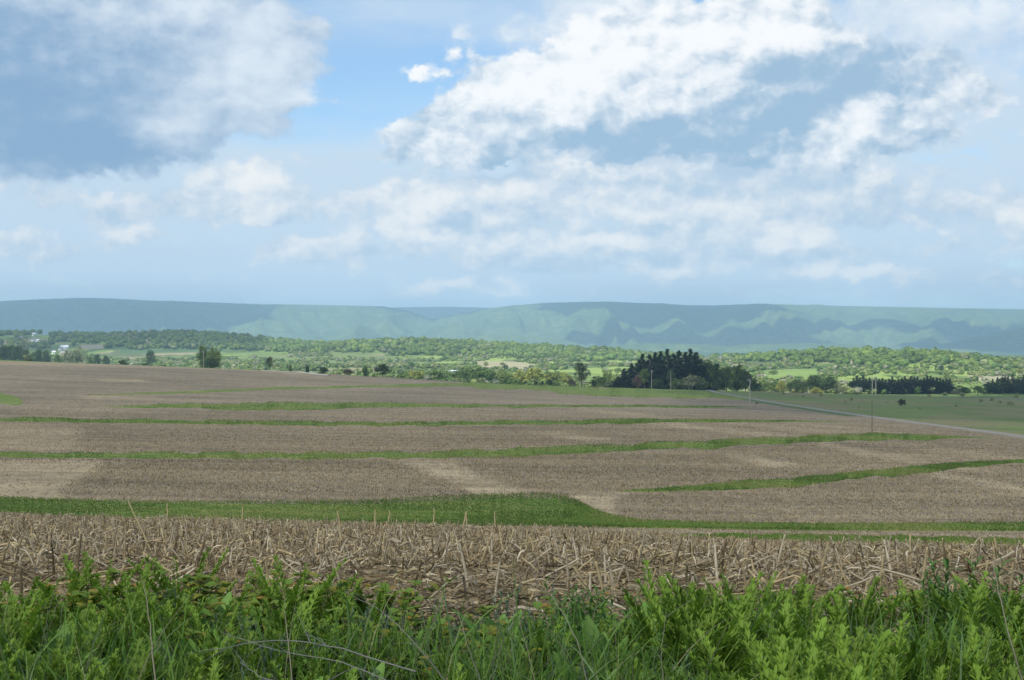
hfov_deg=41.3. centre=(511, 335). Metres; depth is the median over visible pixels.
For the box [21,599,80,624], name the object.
feather leaved weed
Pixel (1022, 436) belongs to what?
road
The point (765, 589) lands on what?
feather leaved weed
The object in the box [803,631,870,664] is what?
feather leaved weed
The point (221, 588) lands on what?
bramble seedling
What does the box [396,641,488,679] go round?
bramble seedling
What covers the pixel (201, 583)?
bramble seedling
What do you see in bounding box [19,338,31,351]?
broadleaf tree
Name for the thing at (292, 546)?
corn stalk
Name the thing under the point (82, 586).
bramble seedling
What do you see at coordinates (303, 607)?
feather leaved weed
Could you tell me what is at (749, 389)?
utility pole
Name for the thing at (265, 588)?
feather leaved weed
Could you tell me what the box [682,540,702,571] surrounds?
corn stalk
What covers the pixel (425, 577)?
corn stalk
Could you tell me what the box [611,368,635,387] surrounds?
spruce tree
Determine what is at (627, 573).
corn stalk
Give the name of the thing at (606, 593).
bramble seedling
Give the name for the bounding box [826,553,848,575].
corn stalk
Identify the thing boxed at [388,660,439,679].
feather leaved weed
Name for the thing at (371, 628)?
bramble seedling
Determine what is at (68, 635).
dock plant
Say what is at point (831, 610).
feather leaved weed
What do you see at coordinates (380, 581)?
corn stalk
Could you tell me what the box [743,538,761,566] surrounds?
corn stalk
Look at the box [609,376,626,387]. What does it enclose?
spruce tree
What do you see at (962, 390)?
broadleaf tree
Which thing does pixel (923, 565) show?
corn stalk
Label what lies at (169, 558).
corn stalk
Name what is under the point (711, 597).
feather leaved weed
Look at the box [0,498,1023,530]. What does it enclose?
grass strip
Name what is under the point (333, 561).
corn stalk
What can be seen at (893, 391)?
pine tree
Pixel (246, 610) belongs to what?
feather leaved weed
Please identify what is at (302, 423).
grass strip
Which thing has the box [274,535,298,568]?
corn stalk
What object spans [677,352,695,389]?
spruce tree
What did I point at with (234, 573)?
corn stalk
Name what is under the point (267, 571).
corn stalk
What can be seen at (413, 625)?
bramble seedling
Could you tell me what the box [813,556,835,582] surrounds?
corn stalk
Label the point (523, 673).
grass
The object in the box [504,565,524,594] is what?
corn stalk
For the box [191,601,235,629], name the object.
bramble seedling
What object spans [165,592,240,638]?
dock plant
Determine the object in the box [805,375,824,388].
broadleaf tree
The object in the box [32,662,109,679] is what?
feather leaved weed
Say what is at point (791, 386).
broadleaf tree
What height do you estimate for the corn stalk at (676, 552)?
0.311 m
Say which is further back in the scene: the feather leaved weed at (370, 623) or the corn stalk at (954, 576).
the corn stalk at (954, 576)
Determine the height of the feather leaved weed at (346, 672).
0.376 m
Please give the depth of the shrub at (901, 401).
572.23 m
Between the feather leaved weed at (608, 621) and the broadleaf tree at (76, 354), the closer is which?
the feather leaved weed at (608, 621)
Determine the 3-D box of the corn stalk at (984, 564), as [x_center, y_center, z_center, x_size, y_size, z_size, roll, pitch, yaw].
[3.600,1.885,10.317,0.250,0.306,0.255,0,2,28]
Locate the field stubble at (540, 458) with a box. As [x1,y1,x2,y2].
[0,395,1023,550]
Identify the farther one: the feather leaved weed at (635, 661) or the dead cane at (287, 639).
the feather leaved weed at (635, 661)
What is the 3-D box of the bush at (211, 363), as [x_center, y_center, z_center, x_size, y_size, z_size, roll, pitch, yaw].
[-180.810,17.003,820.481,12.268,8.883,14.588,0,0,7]
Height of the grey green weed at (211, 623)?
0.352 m
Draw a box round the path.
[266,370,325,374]
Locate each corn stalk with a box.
[4,560,25,576]
[7,547,32,579]
[10,551,21,569]
[10,568,33,603]
[17,552,37,575]
[33,545,62,577]
[34,543,48,571]
[68,534,82,573]
[85,538,99,560]
[107,547,125,565]
[112,536,125,562]
[112,537,119,558]
[116,564,131,608]
[124,531,146,562]
[127,501,153,555]
[133,540,163,557]
[153,538,177,564]
[163,552,178,565]
[172,537,190,568]
[177,549,193,571]
[188,539,210,572]
[205,556,214,568]
[214,538,229,578]
[215,545,235,566]
[215,559,232,578]
[219,561,238,589]
[227,574,236,601]
[228,547,237,572]
[235,556,251,574]
[236,556,252,577]
[253,544,267,562]
[258,537,281,562]
[259,561,272,589]
[269,549,292,572]
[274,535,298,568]
[283,555,310,572]
[284,559,304,577]
[285,538,314,568]
[298,547,311,565]
[300,539,312,563]
[304,538,333,565]
[312,551,330,585]
[312,552,321,567]
[320,546,344,583]
[337,510,350,542]
[338,538,351,559]
[340,558,368,568]
[344,564,374,580]
[352,547,376,560]
[358,540,368,565]
[360,558,373,572]
[366,572,393,594]
[371,532,389,561]
[374,539,404,563]
[378,539,401,571]
[383,536,394,570]
[393,577,408,590]
[398,547,427,567]
[400,542,417,559]
[405,561,432,589]
[409,571,446,607]
[417,544,426,569]
[420,566,428,591]
[422,568,452,592]
[424,539,440,571]
[438,574,478,606]
[441,551,459,563]
[442,544,471,570]
[443,531,464,566]
[444,543,469,590]
[453,539,469,562]
[457,577,477,593]
[458,545,480,571]
[478,533,503,573]
[483,532,492,566]
[486,569,507,597]
[489,552,515,573]
[493,537,514,564]
[494,562,515,605]
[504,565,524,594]
[508,552,526,571]
[512,578,554,596]
[516,529,543,568]
[520,552,545,572]
[521,587,551,603]
[535,538,549,562]
[539,554,560,573]
[542,554,581,591]
[547,545,559,567]
[550,534,559,557]
[553,557,574,572]
[557,579,579,601]
[561,537,577,561]
[572,557,593,574]
[572,558,583,569]
[573,573,592,599]
[578,561,605,597]
[588,547,606,591]
[588,571,612,589]
[601,536,622,566]
[602,562,617,603]
[603,563,638,589]
[615,551,633,565]
[616,548,630,562]
[632,545,654,574]
[635,565,649,588]
[636,532,645,568]
[637,568,656,598]
[641,547,664,563]
[654,574,669,594]
[656,559,684,585]
[657,550,678,563]
[657,552,683,570]
[661,544,686,567]
[666,544,680,569]
[676,549,691,564]
[677,566,696,590]
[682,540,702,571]
[704,578,720,593]
[705,577,723,596]
[712,543,733,564]
[713,541,729,579]
[714,543,734,593]
[718,555,730,575]
[723,539,742,569]
[727,568,746,586]
[730,542,751,571]
[732,567,747,592]
[733,548,749,573]
[738,576,764,589]
[739,554,761,580]
[741,558,755,575]
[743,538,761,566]
[743,541,752,568]
[744,541,757,570]
[744,552,771,577]
[747,569,768,591]
[748,577,766,594]
[762,555,774,579]
[763,555,794,579]
[770,552,813,588]
[771,568,798,587]
[774,575,803,589]
[775,534,796,571]
[791,547,808,573]
[796,550,820,580]
[805,542,834,593]
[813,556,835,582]
[820,563,851,587]
[821,536,841,564]
[822,572,850,594]
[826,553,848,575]
[827,544,840,579]
[842,556,861,575]
[845,559,870,582]
[848,572,893,599]
[855,545,876,567]
[859,575,872,592]
[863,556,889,590]
[872,539,892,581]
[874,571,888,597]
[884,538,898,571]
[894,546,920,581]
[899,534,927,570]
[900,578,926,594]
[901,547,929,583]
[913,550,928,569]
[919,554,935,572]
[922,536,932,562]
[939,571,959,589]
[970,535,983,574]
[974,562,1004,590]
[988,543,1011,576]
[999,562,1021,596]
[1005,560,1023,579]
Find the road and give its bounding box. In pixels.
[708,390,1023,437]
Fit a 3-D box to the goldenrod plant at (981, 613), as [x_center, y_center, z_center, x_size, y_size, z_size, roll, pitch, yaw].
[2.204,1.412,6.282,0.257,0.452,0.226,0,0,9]
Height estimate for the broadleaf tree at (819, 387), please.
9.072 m
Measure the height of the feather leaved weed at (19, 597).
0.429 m
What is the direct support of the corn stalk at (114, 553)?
on the ground at (42, 382)
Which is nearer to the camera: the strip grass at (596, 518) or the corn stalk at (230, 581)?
the corn stalk at (230, 581)
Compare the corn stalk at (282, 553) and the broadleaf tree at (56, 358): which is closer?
the corn stalk at (282, 553)
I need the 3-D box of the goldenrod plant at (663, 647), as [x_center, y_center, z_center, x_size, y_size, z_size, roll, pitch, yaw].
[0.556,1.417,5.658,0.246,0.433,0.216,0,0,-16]
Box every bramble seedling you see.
[0,584,122,627]
[0,591,78,622]
[0,592,108,620]
[8,570,168,624]
[23,598,168,641]
[36,582,102,609]
[62,577,166,625]
[74,580,219,605]
[79,586,102,618]
[98,568,230,609]
[126,581,171,615]
[131,611,192,641]
[175,610,197,647]
[176,578,310,611]
[181,574,267,612]
[182,570,312,617]
[184,629,323,671]
[191,573,350,613]
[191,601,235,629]
[193,569,282,607]
[216,587,314,631]
[218,600,278,646]
[237,612,361,641]
[240,584,251,601]
[241,620,404,658]
[245,586,364,613]
[252,615,396,633]
[305,580,403,627]
[306,584,344,623]
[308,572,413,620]
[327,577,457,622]
[341,612,510,666]
[348,642,435,677]
[367,667,437,678]
[382,618,507,662]
[385,612,429,664]
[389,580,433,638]
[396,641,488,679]
[422,627,541,678]
[431,614,470,642]
[443,615,468,641]
[466,613,491,642]
[475,595,614,642]
[533,612,626,627]
[540,596,620,621]
[591,592,653,619]
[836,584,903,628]
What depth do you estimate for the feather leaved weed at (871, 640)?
5.63 m
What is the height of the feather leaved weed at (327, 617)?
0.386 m
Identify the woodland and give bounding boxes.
[0,329,1023,369]
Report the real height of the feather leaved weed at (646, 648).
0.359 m
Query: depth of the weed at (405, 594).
7.05 m
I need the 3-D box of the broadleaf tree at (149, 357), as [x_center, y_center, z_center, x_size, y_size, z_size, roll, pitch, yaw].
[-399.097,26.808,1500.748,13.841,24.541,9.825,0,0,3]
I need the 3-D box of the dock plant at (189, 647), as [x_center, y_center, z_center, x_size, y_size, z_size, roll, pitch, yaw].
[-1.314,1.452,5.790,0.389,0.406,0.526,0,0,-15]
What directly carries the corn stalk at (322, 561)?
on the ground at (42, 382)
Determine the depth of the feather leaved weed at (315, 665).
5.26 m
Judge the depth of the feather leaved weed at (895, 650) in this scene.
5.11 m
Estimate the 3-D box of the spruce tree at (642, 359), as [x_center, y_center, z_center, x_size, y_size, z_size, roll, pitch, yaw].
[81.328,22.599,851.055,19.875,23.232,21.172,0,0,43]
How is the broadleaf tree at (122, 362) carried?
on the ground at (42, 382)
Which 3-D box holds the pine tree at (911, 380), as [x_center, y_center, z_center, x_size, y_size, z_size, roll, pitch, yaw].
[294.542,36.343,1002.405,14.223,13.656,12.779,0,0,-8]
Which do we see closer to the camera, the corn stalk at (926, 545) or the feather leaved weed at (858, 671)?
the feather leaved weed at (858, 671)
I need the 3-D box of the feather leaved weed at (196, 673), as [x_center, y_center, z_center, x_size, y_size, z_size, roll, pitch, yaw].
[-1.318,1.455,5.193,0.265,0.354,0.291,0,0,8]
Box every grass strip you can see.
[0,393,23,404]
[0,417,828,426]
[0,433,991,459]
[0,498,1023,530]
[88,382,767,400]
[106,402,736,410]
[620,460,1023,491]
[680,534,1012,545]
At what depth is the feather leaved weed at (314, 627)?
6.25 m
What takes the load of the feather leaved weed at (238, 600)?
on the ground at (42, 382)
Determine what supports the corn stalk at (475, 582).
on the ground at (42, 382)
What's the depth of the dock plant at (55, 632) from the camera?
6.44 m
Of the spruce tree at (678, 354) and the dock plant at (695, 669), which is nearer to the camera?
the dock plant at (695, 669)
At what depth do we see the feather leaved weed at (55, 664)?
5.31 m
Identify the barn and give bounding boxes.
[60,345,68,349]
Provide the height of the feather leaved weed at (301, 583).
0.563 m
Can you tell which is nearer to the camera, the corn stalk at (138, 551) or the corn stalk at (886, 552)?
the corn stalk at (886, 552)
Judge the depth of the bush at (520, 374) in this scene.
1001.85 m
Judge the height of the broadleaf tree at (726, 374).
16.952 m
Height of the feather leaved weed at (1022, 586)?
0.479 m
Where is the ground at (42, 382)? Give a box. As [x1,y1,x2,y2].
[0,334,1023,663]
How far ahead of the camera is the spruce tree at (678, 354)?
845.21 m
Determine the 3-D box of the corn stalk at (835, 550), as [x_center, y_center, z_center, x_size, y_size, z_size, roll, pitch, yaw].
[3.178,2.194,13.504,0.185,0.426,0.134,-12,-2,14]
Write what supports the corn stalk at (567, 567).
on the ground at (42, 382)
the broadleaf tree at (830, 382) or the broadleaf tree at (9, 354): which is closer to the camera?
the broadleaf tree at (830, 382)
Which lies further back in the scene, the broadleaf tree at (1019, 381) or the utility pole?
the broadleaf tree at (1019, 381)
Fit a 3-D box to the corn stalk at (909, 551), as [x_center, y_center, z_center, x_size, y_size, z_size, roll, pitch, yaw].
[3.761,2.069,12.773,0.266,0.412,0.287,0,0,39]
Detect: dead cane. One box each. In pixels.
[144,589,155,679]
[188,606,415,671]
[219,632,384,679]
[235,644,270,679]
[284,596,291,679]
[345,590,444,679]
[442,608,479,678]
[525,560,540,615]
[541,588,586,679]
[546,557,561,620]
[661,598,694,679]
[992,560,1022,679]
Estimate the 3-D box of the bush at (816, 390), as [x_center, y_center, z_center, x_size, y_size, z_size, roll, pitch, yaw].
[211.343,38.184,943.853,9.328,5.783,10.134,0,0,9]
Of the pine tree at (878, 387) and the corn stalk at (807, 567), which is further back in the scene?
the pine tree at (878, 387)
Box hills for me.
[0,298,1023,352]
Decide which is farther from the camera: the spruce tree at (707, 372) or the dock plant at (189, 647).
the spruce tree at (707, 372)
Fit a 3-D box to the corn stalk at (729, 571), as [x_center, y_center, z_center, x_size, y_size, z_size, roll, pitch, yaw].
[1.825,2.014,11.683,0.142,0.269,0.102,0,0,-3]
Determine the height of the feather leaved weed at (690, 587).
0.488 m
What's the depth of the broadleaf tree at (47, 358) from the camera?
1497.29 m
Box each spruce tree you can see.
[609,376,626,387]
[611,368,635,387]
[627,359,644,374]
[627,363,646,388]
[634,354,645,372]
[635,364,661,388]
[637,354,659,387]
[651,352,660,370]
[653,351,671,386]
[656,361,683,388]
[663,349,672,365]
[665,354,684,389]
[675,350,685,371]
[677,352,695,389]
[679,363,706,389]
[683,348,700,378]
[690,352,715,389]
[696,358,717,390]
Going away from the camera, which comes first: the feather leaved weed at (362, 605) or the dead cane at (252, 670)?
the dead cane at (252, 670)
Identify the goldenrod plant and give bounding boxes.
[526,614,599,677]
[531,616,583,668]
[538,576,609,630]
[550,627,598,679]
[551,588,598,639]
[562,621,580,665]
[565,588,630,634]
[596,596,661,649]
[613,622,667,678]
[893,582,948,627]
[900,589,952,646]
[916,559,957,634]
[923,552,1012,633]
[923,613,966,658]
[954,584,1010,614]
[963,593,1012,627]
[987,613,1016,645]
[989,574,1022,612]
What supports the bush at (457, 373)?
on the ground at (42, 382)
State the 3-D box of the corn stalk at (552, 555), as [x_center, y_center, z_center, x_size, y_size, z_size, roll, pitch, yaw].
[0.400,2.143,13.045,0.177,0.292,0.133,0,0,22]
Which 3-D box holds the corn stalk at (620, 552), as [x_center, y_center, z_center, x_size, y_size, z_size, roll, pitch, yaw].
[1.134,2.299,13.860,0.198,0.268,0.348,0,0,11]
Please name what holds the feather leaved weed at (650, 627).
on the ground at (42, 382)
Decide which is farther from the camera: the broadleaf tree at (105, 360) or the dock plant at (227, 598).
the broadleaf tree at (105, 360)
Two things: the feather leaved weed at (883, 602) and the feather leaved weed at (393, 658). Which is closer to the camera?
the feather leaved weed at (393, 658)
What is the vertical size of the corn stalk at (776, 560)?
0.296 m
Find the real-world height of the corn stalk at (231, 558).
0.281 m
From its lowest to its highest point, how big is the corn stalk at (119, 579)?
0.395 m
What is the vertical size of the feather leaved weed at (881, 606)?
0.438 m
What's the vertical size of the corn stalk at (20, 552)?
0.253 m
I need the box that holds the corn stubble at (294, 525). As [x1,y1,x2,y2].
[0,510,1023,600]
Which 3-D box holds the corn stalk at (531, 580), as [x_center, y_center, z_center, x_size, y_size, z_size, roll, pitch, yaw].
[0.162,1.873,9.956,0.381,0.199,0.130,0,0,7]
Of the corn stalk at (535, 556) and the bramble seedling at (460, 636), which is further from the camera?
the corn stalk at (535, 556)
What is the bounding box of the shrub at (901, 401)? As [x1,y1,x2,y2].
[897,399,905,405]
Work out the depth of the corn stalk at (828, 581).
10.17 m
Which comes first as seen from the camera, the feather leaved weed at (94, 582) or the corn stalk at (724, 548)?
the feather leaved weed at (94, 582)
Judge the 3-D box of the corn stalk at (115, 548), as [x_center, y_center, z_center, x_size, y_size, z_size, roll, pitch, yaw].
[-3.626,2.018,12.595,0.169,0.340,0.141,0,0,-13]
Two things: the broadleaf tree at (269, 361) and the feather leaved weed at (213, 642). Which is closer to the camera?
the feather leaved weed at (213, 642)
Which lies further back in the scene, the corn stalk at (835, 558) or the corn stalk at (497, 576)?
the corn stalk at (835, 558)
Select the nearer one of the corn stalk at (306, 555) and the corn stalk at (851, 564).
the corn stalk at (851, 564)
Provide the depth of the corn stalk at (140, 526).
16.06 m
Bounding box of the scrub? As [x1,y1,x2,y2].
[0,347,1023,394]
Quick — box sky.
[0,0,1023,308]
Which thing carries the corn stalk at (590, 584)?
on the ground at (42, 382)
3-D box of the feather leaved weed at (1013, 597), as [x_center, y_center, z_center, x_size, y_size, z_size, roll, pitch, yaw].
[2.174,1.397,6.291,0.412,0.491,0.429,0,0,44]
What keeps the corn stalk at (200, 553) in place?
on the ground at (42, 382)
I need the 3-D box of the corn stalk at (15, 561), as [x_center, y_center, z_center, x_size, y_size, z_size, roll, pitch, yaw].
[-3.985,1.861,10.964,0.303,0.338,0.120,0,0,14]
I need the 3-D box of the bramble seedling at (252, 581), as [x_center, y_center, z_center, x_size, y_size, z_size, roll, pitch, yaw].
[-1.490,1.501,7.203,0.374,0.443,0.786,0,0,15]
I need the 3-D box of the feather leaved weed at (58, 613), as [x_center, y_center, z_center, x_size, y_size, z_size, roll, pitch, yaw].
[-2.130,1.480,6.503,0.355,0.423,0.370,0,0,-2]
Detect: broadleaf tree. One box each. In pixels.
[0,344,11,359]
[2,340,17,353]
[3,345,17,360]
[13,344,25,360]
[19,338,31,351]
[23,348,29,359]
[27,352,36,360]
[32,348,44,361]
[41,350,51,361]
[53,353,63,361]
[59,348,74,362]
[67,346,87,362]
[86,355,92,363]
[93,355,101,363]
[101,355,109,363]
[118,360,127,364]
[145,349,155,364]
[195,345,207,367]
[205,347,222,366]
[263,357,274,369]
[373,363,391,376]
[573,360,590,386]
[638,368,649,388]
[666,369,675,388]
[700,359,716,382]
[710,364,724,384]
[717,365,735,390]
[726,363,745,389]
[741,371,752,390]
[786,382,794,392]
[789,379,801,391]
[798,381,807,390]
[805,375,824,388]
[814,382,830,392]
[818,375,837,393]
[831,382,841,393]
[958,387,971,392]
[973,385,985,394]
[995,375,1012,394]
[1010,375,1023,394]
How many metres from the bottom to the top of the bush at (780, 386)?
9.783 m
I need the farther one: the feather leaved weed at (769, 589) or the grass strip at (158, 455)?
the grass strip at (158, 455)
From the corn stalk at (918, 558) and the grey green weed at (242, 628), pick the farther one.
the corn stalk at (918, 558)
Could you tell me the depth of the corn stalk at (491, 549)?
12.99 m
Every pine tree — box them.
[848,378,855,387]
[854,377,869,393]
[863,378,871,391]
[870,377,878,388]
[870,378,887,393]
[878,380,892,393]
[889,380,903,393]
[891,379,906,393]
[901,376,912,393]
[904,379,914,393]
[909,376,914,385]
[912,376,924,393]
[920,378,933,393]
[926,375,935,387]
[933,378,948,393]
[942,379,954,393]
[948,378,955,391]
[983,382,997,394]
[986,379,999,393]
[1000,376,1014,393]
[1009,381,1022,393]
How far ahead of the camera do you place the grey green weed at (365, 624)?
5.99 m
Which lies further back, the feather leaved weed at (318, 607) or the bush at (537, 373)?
the bush at (537, 373)
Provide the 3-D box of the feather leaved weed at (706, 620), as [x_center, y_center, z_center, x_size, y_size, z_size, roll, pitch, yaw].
[0.798,1.390,5.542,0.418,0.499,0.436,0,0,-28]
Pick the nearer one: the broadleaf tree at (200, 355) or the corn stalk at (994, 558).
the corn stalk at (994, 558)
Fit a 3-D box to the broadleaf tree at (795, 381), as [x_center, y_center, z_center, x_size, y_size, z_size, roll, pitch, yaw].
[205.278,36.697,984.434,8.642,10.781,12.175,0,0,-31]
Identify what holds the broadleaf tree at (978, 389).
on the ground at (42, 382)
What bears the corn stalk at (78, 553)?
on the ground at (42, 382)
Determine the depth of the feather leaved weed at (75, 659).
5.20 m
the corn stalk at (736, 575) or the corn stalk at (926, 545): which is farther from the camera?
the corn stalk at (926, 545)
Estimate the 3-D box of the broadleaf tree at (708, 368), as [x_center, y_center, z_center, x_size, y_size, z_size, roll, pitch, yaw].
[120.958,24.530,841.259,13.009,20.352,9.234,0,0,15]
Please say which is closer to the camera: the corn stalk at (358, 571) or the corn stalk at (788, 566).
the corn stalk at (788, 566)
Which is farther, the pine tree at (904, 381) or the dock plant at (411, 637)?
the pine tree at (904, 381)
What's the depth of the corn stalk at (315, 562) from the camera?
11.90 m
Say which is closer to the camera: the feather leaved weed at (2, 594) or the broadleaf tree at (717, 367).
the feather leaved weed at (2, 594)
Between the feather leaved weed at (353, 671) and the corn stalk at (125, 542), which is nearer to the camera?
the feather leaved weed at (353, 671)
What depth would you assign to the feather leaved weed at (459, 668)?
4.87 m
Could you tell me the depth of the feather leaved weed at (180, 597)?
6.83 m
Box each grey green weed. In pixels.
[157,587,190,627]
[157,641,188,679]
[206,614,251,640]
[236,614,264,673]
[237,633,320,677]
[237,642,295,679]
[330,604,391,657]
[355,662,388,679]
[360,608,415,656]
[426,618,490,663]
[472,585,520,629]
[485,608,542,679]
[549,655,592,679]
[617,646,690,679]
[871,619,914,656]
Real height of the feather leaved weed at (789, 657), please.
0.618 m
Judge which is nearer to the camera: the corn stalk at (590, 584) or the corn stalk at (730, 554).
the corn stalk at (590, 584)
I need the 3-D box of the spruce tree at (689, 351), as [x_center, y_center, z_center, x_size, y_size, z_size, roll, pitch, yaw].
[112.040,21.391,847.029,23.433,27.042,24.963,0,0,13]
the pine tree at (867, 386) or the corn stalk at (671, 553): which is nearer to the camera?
the corn stalk at (671, 553)
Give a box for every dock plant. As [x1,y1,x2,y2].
[0,650,47,679]
[15,624,108,672]
[37,621,71,652]
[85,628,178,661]
[117,587,189,616]
[157,629,244,679]
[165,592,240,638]
[226,597,298,618]
[296,659,357,679]
[348,661,384,679]
[377,629,433,651]
[451,608,537,659]
[515,627,572,648]
[546,615,661,671]
[552,651,656,679]
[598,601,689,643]
[646,664,696,679]
[655,661,756,677]
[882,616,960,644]
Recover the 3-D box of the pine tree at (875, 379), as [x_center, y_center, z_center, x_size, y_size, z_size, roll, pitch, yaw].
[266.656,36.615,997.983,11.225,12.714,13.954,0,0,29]
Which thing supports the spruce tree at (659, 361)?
on the ground at (42, 382)
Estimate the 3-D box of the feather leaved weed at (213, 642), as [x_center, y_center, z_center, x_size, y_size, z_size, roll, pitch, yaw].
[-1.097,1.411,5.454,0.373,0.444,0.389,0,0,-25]
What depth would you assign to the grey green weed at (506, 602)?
6.90 m
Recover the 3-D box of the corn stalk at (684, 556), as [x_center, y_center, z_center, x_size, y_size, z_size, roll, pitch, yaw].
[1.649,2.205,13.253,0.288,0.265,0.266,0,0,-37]
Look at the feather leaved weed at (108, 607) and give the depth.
6.54 m
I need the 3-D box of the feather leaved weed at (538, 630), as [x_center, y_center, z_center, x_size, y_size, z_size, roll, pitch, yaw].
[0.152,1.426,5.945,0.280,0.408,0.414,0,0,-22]
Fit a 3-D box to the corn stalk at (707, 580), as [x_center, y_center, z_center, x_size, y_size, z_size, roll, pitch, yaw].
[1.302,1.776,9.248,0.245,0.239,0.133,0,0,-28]
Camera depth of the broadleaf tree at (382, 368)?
763.97 m
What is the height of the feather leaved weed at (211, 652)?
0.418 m
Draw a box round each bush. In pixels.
[200,357,219,367]
[319,367,327,373]
[342,369,354,374]
[362,364,369,375]
[395,372,409,377]
[407,369,424,378]
[422,369,451,380]
[443,369,464,378]
[457,366,476,378]
[466,367,493,380]
[482,369,499,380]
[495,373,520,383]
[497,369,508,382]
[511,369,529,382]
[522,367,548,381]
[541,370,564,381]
[546,379,553,385]
[559,371,575,382]
[566,378,575,385]
[589,379,596,386]
[596,375,606,387]
[599,370,616,387]
[603,380,611,387]
[631,373,642,387]
[648,379,663,388]
[668,378,683,388]
[677,374,704,389]
[695,376,708,389]
[709,378,731,390]
[726,380,747,390]
[748,378,760,391]
[759,380,767,391]
[765,381,779,391]
[767,370,777,374]
[775,380,787,391]
[810,387,822,392]
[836,386,846,393]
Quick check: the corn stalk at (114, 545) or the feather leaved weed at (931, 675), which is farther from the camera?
the corn stalk at (114, 545)
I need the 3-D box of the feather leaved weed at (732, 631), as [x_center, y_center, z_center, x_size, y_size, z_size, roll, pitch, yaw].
[0.878,1.313,5.623,0.661,0.652,0.448,0,0,-28]
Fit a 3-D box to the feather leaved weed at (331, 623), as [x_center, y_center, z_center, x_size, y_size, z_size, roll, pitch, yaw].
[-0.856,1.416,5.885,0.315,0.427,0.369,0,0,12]
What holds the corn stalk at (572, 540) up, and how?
on the ground at (42, 382)
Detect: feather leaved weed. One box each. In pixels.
[0,576,61,626]
[0,582,36,617]
[0,588,41,634]
[0,598,56,677]
[0,606,29,640]
[0,637,76,679]
[0,638,22,679]
[1,587,66,609]
[11,612,111,666]
[17,585,81,614]
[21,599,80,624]
[25,597,96,635]
[31,648,119,679]
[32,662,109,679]
[33,558,103,611]
[39,662,90,679]
[49,614,82,655]
[54,637,174,679]
[61,551,165,609]
[78,604,123,635]
[78,631,130,674]
[78,669,101,679]
[81,589,169,664]
[94,563,181,625]
[99,595,157,636]
[100,598,165,630]
[105,587,179,630]
[111,593,197,637]
[124,587,214,657]
[126,547,229,605]
[147,595,210,628]
[152,599,255,656]
[153,587,204,633]
[160,646,223,679]
[182,666,205,679]
[183,570,250,607]
[188,630,293,679]
[189,637,255,679]
[206,611,242,650]
[223,601,277,644]
[224,621,298,673]
[226,650,288,679]
[232,578,283,609]
[235,595,263,607]
[235,629,291,668]
[237,672,253,679]
[243,655,343,679]
[244,621,313,649]
[247,614,340,676]
[249,554,359,613]
[250,588,352,648]
[255,629,311,679]
[261,615,317,640]
[266,669,323,679]
[271,582,343,616]
[274,629,335,678]
[282,577,363,624]
[286,598,342,619]
[292,615,358,660]
[294,614,345,646]
[299,646,378,679]
[306,608,348,661]
[307,643,371,679]
[323,592,389,635]
[324,666,360,679]
[334,620,421,679]
[352,582,421,629]
[363,642,428,678]
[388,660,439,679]
[394,652,475,679]
[410,616,463,652]
[432,642,508,679]
[432,645,489,675]
[452,662,465,679]
[459,624,515,668]
[502,611,577,679]
[534,600,577,630]
[561,619,621,649]
[576,603,607,622]
[581,613,616,643]
[593,658,637,679]
[604,613,659,651]
[608,640,668,674]
[610,640,665,678]
[622,559,728,663]
[633,570,790,672]
[641,581,720,611]
[648,613,774,676]
[656,628,763,679]
[673,583,763,625]
[676,595,841,679]
[680,630,759,675]
[684,588,768,615]
[687,584,751,633]
[696,640,868,679]
[698,662,836,679]
[702,571,798,625]
[720,585,783,636]
[721,602,798,638]
[726,640,779,679]
[729,635,853,679]
[741,623,792,672]
[753,593,849,653]
[755,635,845,673]
[768,574,841,623]
[769,583,855,646]
[774,674,806,679]
[789,612,914,679]
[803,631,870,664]
[808,624,879,659]
[810,623,922,679]
[821,586,894,632]
[824,575,911,661]
[830,649,888,678]
[839,588,913,649]
[858,623,980,679]
[858,651,990,679]
[864,632,937,671]
[877,621,979,678]
[896,579,961,636]
[908,668,937,679]
[916,598,957,631]
[918,570,995,649]
[920,626,1023,679]
[927,661,980,679]
[929,579,1023,640]
[947,625,1023,679]
[952,573,1023,616]
[959,583,1023,655]
[962,658,1023,679]
[968,663,1023,679]
[979,622,1022,678]
[979,626,1023,671]
[981,605,1023,675]
[999,583,1023,604]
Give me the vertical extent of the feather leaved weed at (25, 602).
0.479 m
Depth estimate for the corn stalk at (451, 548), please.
12.98 m
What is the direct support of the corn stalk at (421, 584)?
on the ground at (42, 382)
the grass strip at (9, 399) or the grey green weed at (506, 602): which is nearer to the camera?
the grey green weed at (506, 602)
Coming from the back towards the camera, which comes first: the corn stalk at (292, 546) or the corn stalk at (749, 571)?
the corn stalk at (292, 546)
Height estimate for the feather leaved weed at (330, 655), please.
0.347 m
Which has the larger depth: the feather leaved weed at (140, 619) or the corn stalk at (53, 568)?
the corn stalk at (53, 568)
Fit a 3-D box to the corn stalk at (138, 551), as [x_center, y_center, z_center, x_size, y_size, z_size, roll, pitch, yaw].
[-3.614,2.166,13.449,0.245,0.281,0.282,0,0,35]
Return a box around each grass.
[0,382,1023,545]
[0,549,1023,679]
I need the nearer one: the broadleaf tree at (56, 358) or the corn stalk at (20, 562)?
the corn stalk at (20, 562)
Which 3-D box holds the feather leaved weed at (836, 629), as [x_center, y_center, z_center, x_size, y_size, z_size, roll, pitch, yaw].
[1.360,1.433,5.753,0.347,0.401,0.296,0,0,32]
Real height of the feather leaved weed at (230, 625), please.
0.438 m

